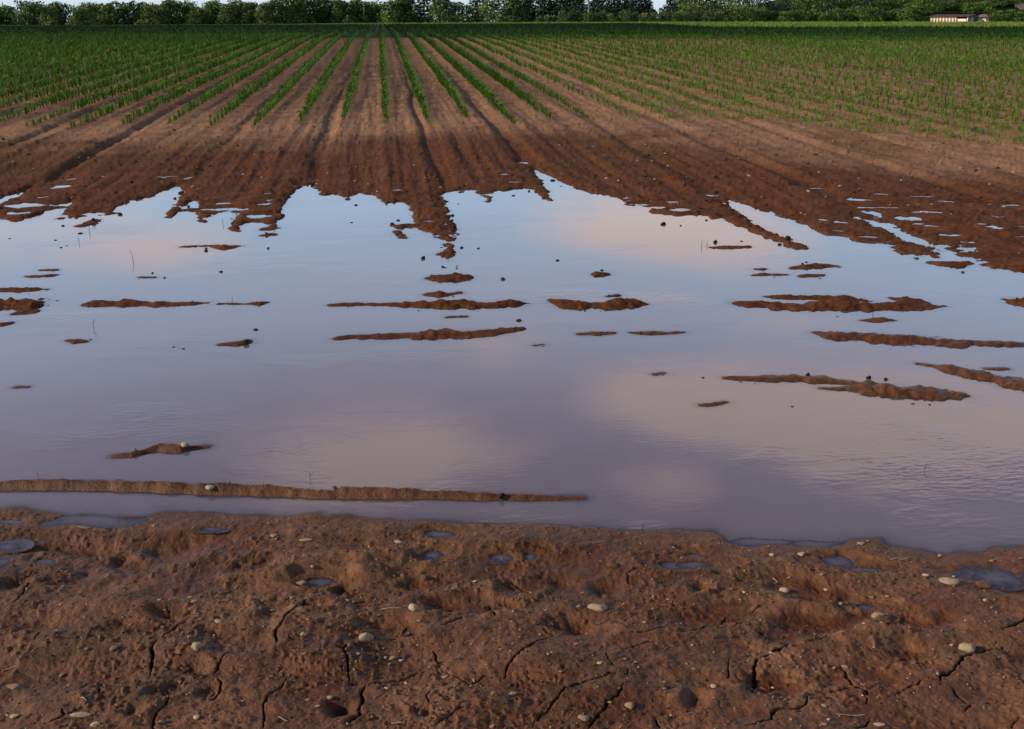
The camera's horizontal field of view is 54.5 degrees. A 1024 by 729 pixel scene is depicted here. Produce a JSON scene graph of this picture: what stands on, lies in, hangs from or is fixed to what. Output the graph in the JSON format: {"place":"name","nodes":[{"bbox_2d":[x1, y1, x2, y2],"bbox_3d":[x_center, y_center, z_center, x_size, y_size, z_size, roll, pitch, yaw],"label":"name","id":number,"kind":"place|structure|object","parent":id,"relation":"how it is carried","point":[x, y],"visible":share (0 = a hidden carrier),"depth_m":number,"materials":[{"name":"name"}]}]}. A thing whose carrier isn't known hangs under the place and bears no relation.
{"place":"outdoors","nodes":[
{"label":"outdoors","id":0,"kind":"place"},
{"bbox_2d":[0,0,772,21],"label":"sky","id":1,"kind":"structure","parent":0,"point":[658,4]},
{"bbox_2d":[0,0,1023,728],"bbox_3d":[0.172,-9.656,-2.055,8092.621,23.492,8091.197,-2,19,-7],"label":"ground","id":2,"kind":"structure","parent":0,"point":[174,560],"depth_m":3.79,"materials":[{"name":"soil"}]},
{"bbox_2d":[0,3,16,24],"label":"broadleaf tree","id":3,"kind":"object","parent":2,"relation":"on","point":[5,12],"visible":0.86,"depth_m":232.93,"materials":[{"name":"green plant"}]},
{"bbox_2d":[9,0,46,25],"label":"broadleaf tree","id":4,"kind":"object","parent":2,"relation":"on","point":[29,8],"visible":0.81,"depth_m":229.06,"materials":[{"name":"green plant"}]},
{"bbox_2d":[35,5,63,25],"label":"broadleaf tree","id":5,"kind":"object","parent":2,"relation":"on","point":[50,15],"visible":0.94,"depth_m":223.86,"materials":[{"name":"green plant"}]},
{"bbox_2d":[42,1,74,24],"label":"broadleaf tree","id":6,"kind":"object","parent":2,"relation":"on","point":[61,7],"visible":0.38,"depth_m":233.14,"materials":[{"name":"green plant"}]},
{"bbox_2d":[65,6,96,24],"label":"broadleaf tree","id":7,"kind":"object","parent":2,"relation":"on","point":[78,16],"visible":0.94,"depth_m":222.09,"materials":[{"name":"green plant"}]},
{"bbox_2d":[70,712,91,717],"bbox_3d":[-1.222,0.992,2.823,0.061,0.013,0.024,1,13,0],"label":"stone","id":8,"kind":"object","parent":2,"relation":"on","point":[79,714],"visible":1,"depth_m":2.82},
{"bbox_2d":[78,2,104,24],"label":"broadleaf tree","id":9,"kind":"object","parent":2,"relation":"on","point":[92,7],"visible":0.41,"depth_m":230.18,"materials":[{"name":"green plant"}]},
{"bbox_2d":[95,2,121,24],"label":"broadleaf tree","id":10,"kind":"object","parent":2,"relation":"on","point":[106,11],"visible":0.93,"depth_m":225.71,"materials":[{"name":"green plant"}]},
{"bbox_2d":[111,0,146,24],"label":"broadleaf tree","id":11,"kind":"object","parent":2,"relation":"on","point":[123,8],"visible":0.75,"depth_m":229.26,"materials":[{"name":"green plant"}]},
{"bbox_2d":[132,1,158,23],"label":"broadleaf tree","id":12,"kind":"object","parent":2,"relation":"on","point":[139,6],"visible":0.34,"depth_m":230.72,"materials":[{"name":"green plant"}]},
{"bbox_2d":[134,2,171,24],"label":"broadleaf tree","id":13,"kind":"object","parent":2,"relation":"on","point":[154,13],"visible":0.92,"depth_m":225.12,"materials":[{"name":"green plant"}]},
{"bbox_2d":[159,0,184,24],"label":"broadleaf tree","id":14,"kind":"object","parent":2,"relation":"on","point":[170,6],"visible":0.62,"depth_m":228.82,"materials":[{"name":"green plant"}]},
{"bbox_2d":[172,0,204,24],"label":"broadleaf tree","id":15,"kind":"object","parent":2,"relation":"on","point":[183,8],"visible":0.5,"depth_m":230.59,"materials":[{"name":"green plant"}]},
{"bbox_2d":[191,642,201,650],"bbox_3d":[-0.989,0.885,3.117,0.032,0.026,0.028,9,21,24],"label":"stone","id":16,"kind":"object","parent":2,"relation":"on","point":[195,646],"visible":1,"depth_m":3.11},
{"bbox_2d":[184,5,208,24],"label":"broadleaf tree","id":17,"kind":"object","parent":2,"relation":"on","point":[196,14],"visible":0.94,"depth_m":225.05,"materials":[{"name":"green plant"}]},
{"bbox_2d":[201,0,221,24],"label":"broadleaf tree","id":18,"kind":"object","parent":2,"relation":"on","point":[210,9],"visible":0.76,"depth_m":228.40,"materials":[{"name":"green plant"}]},
{"bbox_2d":[214,3,240,23],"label":"broadleaf tree","id":19,"kind":"object","parent":2,"relation":"on","point":[228,13],"visible":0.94,"depth_m":223.65,"materials":[{"name":"green plant"}]},
{"bbox_2d":[227,0,247,23],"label":"broadleaf tree","id":20,"kind":"object","parent":2,"relation":"on","point":[238,4],"visible":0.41,"depth_m":232.38,"materials":[{"name":"green plant"}]},
{"bbox_2d":[240,2,257,23],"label":"broadleaf tree","id":21,"kind":"object","parent":2,"relation":"on","point":[249,9],"visible":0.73,"depth_m":228.80,"materials":[{"name":"green plant"}]},
{"bbox_2d":[253,0,280,24],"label":"broadleaf tree","id":22,"kind":"object","parent":2,"relation":"on","point":[263,14],"visible":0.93,"depth_m":223.34,"materials":[{"name":"green plant"}]},
{"bbox_2d":[268,0,297,23],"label":"broadleaf tree","id":23,"kind":"object","parent":2,"relation":"on","point":[285,14],"visible":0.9,"depth_m":225.31,"materials":[{"name":"green plant"}]},
{"bbox_2d":[288,0,317,23],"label":"broadleaf tree","id":24,"kind":"object","parent":2,"relation":"on","point":[299,5],"visible":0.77,"depth_m":228.64,"materials":[{"name":"green plant"}]},
{"bbox_2d":[296,0,330,23],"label":"broadleaf tree","id":25,"kind":"object","parent":2,"relation":"on","point":[317,6],"visible":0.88,"depth_m":230.82,"materials":[{"name":"green plant"}]},
{"bbox_2d":[317,0,335,23],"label":"broadleaf tree","id":26,"kind":"object","parent":2,"relation":"on","point":[330,7],"visible":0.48,"depth_m":232.20,"materials":[{"name":"green plant"}]},
{"bbox_2d":[330,0,358,22],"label":"broadleaf tree","id":27,"kind":"object","parent":2,"relation":"on","point":[338,14],"visible":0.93,"depth_m":229.10,"materials":[{"name":"green plant"}]},
{"bbox_2d":[344,0,369,23],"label":"broadleaf tree","id":28,"kind":"object","parent":2,"relation":"on","point":[356,5],"visible":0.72,"depth_m":230.50,"materials":[{"name":"green plant"}]},
{"bbox_2d":[359,632,372,640],"bbox_3d":[-0.466,0.869,3.183,0.047,0.028,0.034,3,21,-1],"label":"stone","id":29,"kind":"object","parent":2,"relation":"on","point":[365,636],"visible":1,"depth_m":3.17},
{"bbox_2d":[359,0,383,22],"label":"broadleaf tree","id":30,"kind":"object","parent":2,"relation":"on","point":[372,10],"visible":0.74,"depth_m":232.66,"materials":[{"name":"green plant"}]},
{"bbox_2d":[377,0,407,22],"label":"broadleaf tree","id":31,"kind":"object","parent":2,"relation":"on","point":[390,9],"visible":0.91,"depth_m":228.99,"materials":[{"name":"green plant"}]},
{"bbox_2d":[393,0,419,22],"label":"broadleaf tree","id":32,"kind":"object","parent":2,"relation":"on","point":[407,6],"visible":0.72,"depth_m":230.72,"materials":[{"name":"green plant"}]},
{"bbox_2d":[411,0,437,22],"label":"broadleaf tree","id":33,"kind":"object","parent":2,"relation":"on","point":[424,4],"visible":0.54,"depth_m":234.34,"materials":[{"name":"green plant"}]},
{"bbox_2d":[424,0,456,22],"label":"broadleaf tree","id":34,"kind":"object","parent":2,"relation":"on","point":[438,7],"visible":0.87,"depth_m":226.78,"materials":[{"name":"green plant"}]},
{"bbox_2d":[439,1,474,22],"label":"broadleaf tree","id":35,"kind":"object","parent":2,"relation":"on","point":[457,7],"visible":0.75,"depth_m":227.17,"materials":[{"name":"green plant"}]},
{"bbox_2d":[461,0,491,22],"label":"tree","id":36,"kind":"object","parent":2,"relation":"on","point":[475,2],"visible":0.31,"depth_m":233.75,"materials":[{"name":"green plant"}]},
{"bbox_2d":[472,0,510,21],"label":"broadleaf tree","id":37,"kind":"object","parent":2,"relation":"on","point":[493,12],"visible":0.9,"depth_m":227.53,"materials":[{"name":"green plant"}]},
{"bbox_2d":[0,31,1023,145],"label":"corn crop","id":38,"kind":"object","parent":2,"relation":"on","point":[74,43],"visible":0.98,"depth_m":30.70,"materials":[{"name":"green plant"}]},
{"bbox_2d":[0,23,1023,39],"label":"corn crop","id":39,"kind":"object","parent":2,"relation":"on","point":[565,28],"visible":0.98,"depth_m":82.05,"materials":[{"name":"plant"}]},
{"bbox_2d":[500,0,529,21],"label":"broadleaf tree","id":40,"kind":"object","parent":2,"relation":"on","point":[513,6],"visible":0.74,"depth_m":228.74,"materials":[{"name":"green plant"}]},
{"bbox_2d":[517,0,536,21],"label":"conifer tree","id":41,"kind":"object","parent":2,"relation":"on","point":[527,5],"visible":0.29,"depth_m":234.31,"materials":[{"name":"green plant"}]},
{"bbox_2d":[527,0,555,21],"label":"conifer tree","id":42,"kind":"object","parent":2,"relation":"on","point":[541,12],"visible":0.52,"depth_m":234.25,"materials":[{"name":"green plant"}]},
{"bbox_2d":[543,0,571,21],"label":"conifer tree","id":43,"kind":"object","parent":2,"relation":"on","point":[558,6],"visible":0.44,"depth_m":234.06,"materials":[{"name":"green plant"}]},
{"bbox_2d":[556,9,569,22],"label":"shrub","id":44,"kind":"object","parent":2,"relation":"on","point":[563,18],"visible":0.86,"depth_m":218.72,"materials":[{"name":"green plant"}]},
{"bbox_2d":[567,8,577,21],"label":"shrub","id":45,"kind":"object","parent":2,"relation":"on","point":[572,13],"visible":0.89,"depth_m":219.81,"materials":[{"name":"green plant"}]},
{"bbox_2d":[564,0,592,21],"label":"tree","id":46,"kind":"object","parent":2,"relation":"on","point":[575,4],"visible":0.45,"depth_m":234.24,"materials":[{"name":"green plant"}]},
{"bbox_2d":[579,12,592,22],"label":"shrub","id":47,"kind":"object","parent":2,"relation":"on","point":[587,18],"visible":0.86,"depth_m":218.82,"materials":[{"name":"green plant"}]},
{"bbox_2d":[588,603,607,611],"bbox_3d":[0.290,0.825,3.366,0.069,0.025,0.034,5,10,-2],"label":"stone","id":48,"kind":"object","parent":2,"relation":"on","point":[598,607],"visible":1,"depth_m":3.36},
{"bbox_2d":[585,0,615,21],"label":"conifer tree","id":49,"kind":"object","parent":2,"relation":"on","point":[597,7],"visible":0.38,"depth_m":234.43,"materials":[{"name":"green plant"}]},
{"bbox_2d":[598,10,608,21],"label":"shrub","id":50,"kind":"object","parent":2,"relation":"on","point":[604,17],"visible":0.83,"depth_m":220.23,"materials":[{"name":"green plant"}]},
{"bbox_2d":[607,12,618,22],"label":"shrub","id":51,"kind":"object","parent":2,"relation":"on","point":[611,18],"visible":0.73,"depth_m":218.56,"materials":[{"name":"green plant"}]},
{"bbox_2d":[604,0,632,21],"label":"tree","id":52,"kind":"object","parent":2,"relation":"on","point":[615,7],"visible":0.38,"depth_m":234.68,"materials":[{"name":"green plant"}]},
{"bbox_2d":[619,10,632,21],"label":"shrub","id":53,"kind":"object","parent":2,"relation":"on","point":[627,15],"visible":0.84,"depth_m":219.38,"materials":[{"name":"green plant"}]},
{"bbox_2d":[617,0,645,21],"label":"conifer tree","id":54,"kind":"object","parent":2,"relation":"on","point":[633,7],"visible":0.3,"depth_m":234.01,"materials":[{"name":"green plant"}]},
{"bbox_2d":[636,12,650,21],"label":"shrub","id":55,"kind":"object","parent":2,"relation":"on","point":[644,18],"visible":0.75,"depth_m":218.66,"materials":[{"name":"green plant"}]},
{"bbox_2d":[638,0,659,21],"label":"conifer tree","id":56,"kind":"object","parent":2,"relation":"on","point":[648,5],"visible":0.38,"depth_m":234.47,"materials":[{"name":"green plant"}]},
{"bbox_2d":[659,11,672,21],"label":"shrub","id":57,"kind":"object","parent":2,"relation":"on","point":[664,16],"visible":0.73,"depth_m":220.60,"materials":[{"name":"green plant"}]},
{"bbox_2d":[659,0,679,21],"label":"conifer tree","id":58,"kind":"object","parent":2,"relation":"on","point":[671,8],"visible":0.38,"depth_m":234.56,"materials":[{"name":"green plant"}]},
{"bbox_2d":[670,12,681,21],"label":"shrub","id":59,"kind":"object","parent":2,"relation":"on","point":[675,17],"visible":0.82,"depth_m":218.78,"materials":[{"name":"green plant"}]},
{"bbox_2d":[667,0,701,17],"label":"broadleaf tree","id":60,"kind":"object","parent":2,"relation":"on","point":[686,1],"visible":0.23,"depth_m":239.05,"materials":[{"name":"green plant"}]},
{"bbox_2d":[677,11,694,21],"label":"shrub","id":61,"kind":"object","parent":2,"relation":"on","point":[684,15],"visible":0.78,"depth_m":219.47,"materials":[{"name":"green plant"}]},
{"bbox_2d":[677,1,706,20],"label":"broadleaf tree","id":62,"kind":"object","parent":2,"relation":"on","point":[690,6],"visible":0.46,"depth_m":223.34,"materials":[{"name":"green plant"}]},
{"bbox_2d":[690,10,703,21],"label":"shrub","id":63,"kind":"object","parent":2,"relation":"on","point":[697,16],"visible":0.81,"depth_m":220.49,"materials":[{"name":"green plant"}]},
{"bbox_2d":[691,0,722,21],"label":"broadleaf tree","id":64,"kind":"object","parent":2,"relation":"on","point":[711,6],"visible":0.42,"depth_m":224.80,"materials":[{"name":"green plant"}]},
{"bbox_2d":[701,9,718,21],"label":"shrub","id":65,"kind":"object","parent":2,"relation":"on","point":[705,17],"visible":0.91,"depth_m":218.79,"materials":[{"name":"green plant"}]},
{"bbox_2d":[710,9,727,21],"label":"shrub","id":66,"kind":"object","parent":2,"relation":"on","point":[720,13],"visible":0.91,"depth_m":219.57,"materials":[{"name":"green plant"}]},
{"bbox_2d":[710,2,738,21],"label":"broadleaf tree","id":67,"kind":"object","parent":2,"relation":"on","point":[724,7],"visible":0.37,"depth_m":226.94,"materials":[{"name":"green plant"}]},
{"bbox_2d":[722,4,756,21],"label":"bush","id":68,"kind":"object","parent":2,"relation":"on","point":[736,12],"visible":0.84,"depth_m":223.50,"materials":[{"name":"green plant"}]},
{"bbox_2d":[729,0,766,21],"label":"broadleaf tree","id":69,"kind":"object","parent":2,"relation":"on","point":[746,2],"visible":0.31,"depth_m":239.67,"materials":[{"name":"green plant"}]},
{"bbox_2d":[745,6,770,21],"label":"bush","id":70,"kind":"object","parent":2,"relation":"on","point":[759,11],"visible":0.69,"depth_m":225.40,"materials":[{"name":"green plant"}]},
{"bbox_2d":[751,0,781,18],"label":"tree","id":71,"kind":"object","parent":2,"relation":"on","point":[771,5],"visible":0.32,"depth_m":244.49,"materials":[{"name":"green plant"}]},
{"bbox_2d":[759,9,778,21],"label":"broadleaf tree","id":72,"kind":"object","parent":2,"relation":"on","point":[772,14],"visible":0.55,"depth_m":227.62,"materials":[{"name":"green plant"}]},
{"bbox_2d":[767,0,801,16],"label":"tree","id":73,"kind":"object","parent":2,"relation":"on","point":[782,6],"visible":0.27,"depth_m":249.10,"materials":[{"name":"green plant"}]},
{"bbox_2d":[774,10,795,21],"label":"broadleaf tree","id":74,"kind":"object","parent":2,"relation":"on","point":[786,16],"visible":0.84,"depth_m":224.32,"materials":[{"name":"green plant"}]},
{"bbox_2d":[790,9,809,21],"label":"broadleaf tree","id":75,"kind":"object","parent":2,"relation":"on","point":[799,15],"visible":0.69,"depth_m":225.60,"materials":[{"name":"green plant"}]},
{"bbox_2d":[789,0,826,16],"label":"broadleaf tree","id":76,"kind":"object","parent":2,"relation":"on","point":[807,6],"visible":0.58,"depth_m":239.16,"materials":[{"name":"green plant"}]},
{"bbox_2d":[806,7,821,21],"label":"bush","id":77,"kind":"object","parent":2,"relation":"on","point":[813,16],"visible":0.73,"depth_m":227.16,"materials":[{"name":"green plant"}]},
{"bbox_2d":[817,12,833,21],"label":"broadleaf tree","id":78,"kind":"object","parent":2,"relation":"on","point":[826,17],"visible":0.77,"depth_m":223.93,"materials":[{"name":"green plant"}]},
{"bbox_2d":[815,0,846,15],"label":"tree","id":79,"kind":"object","parent":2,"relation":"on","point":[829,5],"visible":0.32,"depth_m":244.57,"materials":[{"name":"green plant"}]},
{"bbox_2d":[826,7,848,21],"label":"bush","id":80,"kind":"object","parent":2,"relation":"on","point":[836,12],"visible":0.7,"depth_m":225.45,"materials":[{"name":"green plant"}]},
{"bbox_2d":[829,0,861,10],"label":"broadleaf tree","id":81,"kind":"object","parent":2,"relation":"on","point":[848,4],"visible":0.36,"depth_m":248.44,"materials":[{"name":"green plant"}]},
{"bbox_2d":[841,6,864,21],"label":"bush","id":82,"kind":"object","parent":2,"relation":"on","point":[853,15],"visible":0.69,"depth_m":227.24,"materials":[{"name":"green plant"}]},
{"bbox_2d":[849,0,882,15],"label":"tree","id":83,"kind":"object","parent":2,"relation":"on","point":[865,3],"visible":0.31,"depth_m":240.21,"materials":[{"name":"green plant"}]},
{"bbox_2d":[857,5,884,22],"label":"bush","id":84,"kind":"object","parent":2,"relation":"on","point":[867,15],"visible":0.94,"depth_m":224.00,"materials":[{"name":"green plant"}]},
{"bbox_2d":[872,9,890,21],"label":"conifer tree","id":85,"kind":"object","parent":2,"relation":"on","point":[886,17],"visible":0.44,"depth_m":226.01,"materials":[{"name":"green plant"}]},
{"bbox_2d":[873,0,905,12],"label":"broadleaf tree","id":86,"kind":"object","parent":2,"relation":"on","point":[887,4],"visible":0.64,"depth_m":243.53,"materials":[{"name":"green plant"}]},
{"bbox_2d":[884,9,900,21],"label":"broadleaf tree","id":87,"kind":"object","parent":2,"relation":"on","point":[893,14],"visible":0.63,"depth_m":227.42,"materials":[{"name":"green plant"}]},
{"bbox_2d":[895,7,921,21],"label":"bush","id":88,"kind":"object","parent":2,"relation":"on","point":[904,14],"visible":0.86,"depth_m":223.91,"materials":[{"name":"green plant"}]},
{"bbox_2d":[908,4,928,21],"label":"broadleaf tree","id":89,"kind":"object","parent":2,"relation":"on","point":[919,9],"visible":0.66,"depth_m":225.34,"materials":[{"name":"green plant"}]},
{"bbox_2d":[903,0,938,15],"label":"broadleaf tree","id":90,"kind":"object","parent":2,"relation":"on","point":[926,10],"visible":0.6,"depth_m":240.08,"materials":[{"name":"green plant"}]},
{"bbox_2d":[928,0,960,11],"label":"broadleaf tree","id":91,"kind":"object","parent":2,"relation":"on","point":[945,5],"visible":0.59,"depth_m":244.51,"materials":[{"name":"green plant"}]},
{"bbox_2d":[938,577,959,584],"bbox_3d":[1.550,0.768,3.528,0.074,0.025,0.047,-1,21,0],"label":"stone","id":92,"kind":"object","parent":2,"relation":"on","point":[949,580],"visible":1,"depth_m":3.52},
{"bbox_2d":[929,14,975,22],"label":"shed","id":93,"kind":"structure","parent":2,"relation":"on","point":[961,18],"depth_m":213.62,"materials":[{"name":"beige paint"}]},
{"bbox_2d":[958,643,974,651],"bbox_3d":[1.444,0.900,3.152,0.052,0.030,0.037,-3,15,1],"label":"stone","id":94,"kind":"object","parent":2,"relation":"on","point":[967,647],"visible":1,"depth_m":3.15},
{"bbox_2d":[959,2,980,13],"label":"broadleaf tree","id":95,"kind":"object","parent":2,"relation":"on","point":[970,7],"visible":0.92,"depth_m":240.22,"materials":[{"name":"green plant"}]},
{"bbox_2d":[975,14,990,21],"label":"hut","id":96,"kind":"object","parent":2,"relation":"on","point":[983,17],"visible":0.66,"depth_m":213.10,"materials":[{"name":"brown wood"}]},
{"bbox_2d":[976,580,992,587],"bbox_3d":[1.675,0.780,3.528,0.052,0.025,0.043,-1,29,0],"label":"stone","id":97,"kind":"object","parent":2,"relation":"on","point":[982,584],"visible":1,"depth_m":3.52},
{"bbox_2d":[975,0,996,10],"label":"broadleaf tree","id":98,"kind":"object","parent":2,"relation":"on","point":[983,5],"visible":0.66,"depth_m":244.51,"materials":[{"name":"green plant"}]},
{"bbox_2d":[984,0,1010,6],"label":"broadleaf tree","id":99,"kind":"object","parent":2,"relation":"on","point":[1001,3],"visible":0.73,"depth_m":248.38,"materials":[{"name":"green plant"}]},
{"bbox_2d":[988,10,1007,21],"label":"broadleaf tree","id":100,"kind":"object","parent":2,"relation":"on","point":[997,15],"visible":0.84,"depth_m":222.14,"materials":[{"name":"green plant"}]},
{"bbox_2d":[1002,9,1017,21],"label":"broadleaf tree","id":101,"kind":"object","parent":2,"relation":"on","point":[1010,12],"visible":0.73,"depth_m":223.64,"materials":[{"name":"green plant"}]},
{"bbox_2d":[1013,10,1023,21],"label":"broadleaf tree","id":102,"kind":"object","parent":2,"relation":"on","point":[1020,16],"visible":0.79,"depth_m":219.75,"materials":[{"name":"green plant"}]},
{"bbox_2d":[0,162,1023,609],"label":"water","id":103,"kind":"structure","parent":0,"point":[610,428],"depth_m":5.66,"materials":[{"name":"liquid"}]},
{"bbox_2d":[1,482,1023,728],"bbox_3d":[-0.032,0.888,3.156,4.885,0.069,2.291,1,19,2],"label":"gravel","id":104,"kind":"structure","parent":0,"point":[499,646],"depth_m":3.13,"materials":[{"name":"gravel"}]},
{"bbox_2d":[2,20,1023,28],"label":"grass","id":105,"kind":"structure","parent":0,"point":[769,24],"depth_m":143.82,"materials":[{"name":"plant"}]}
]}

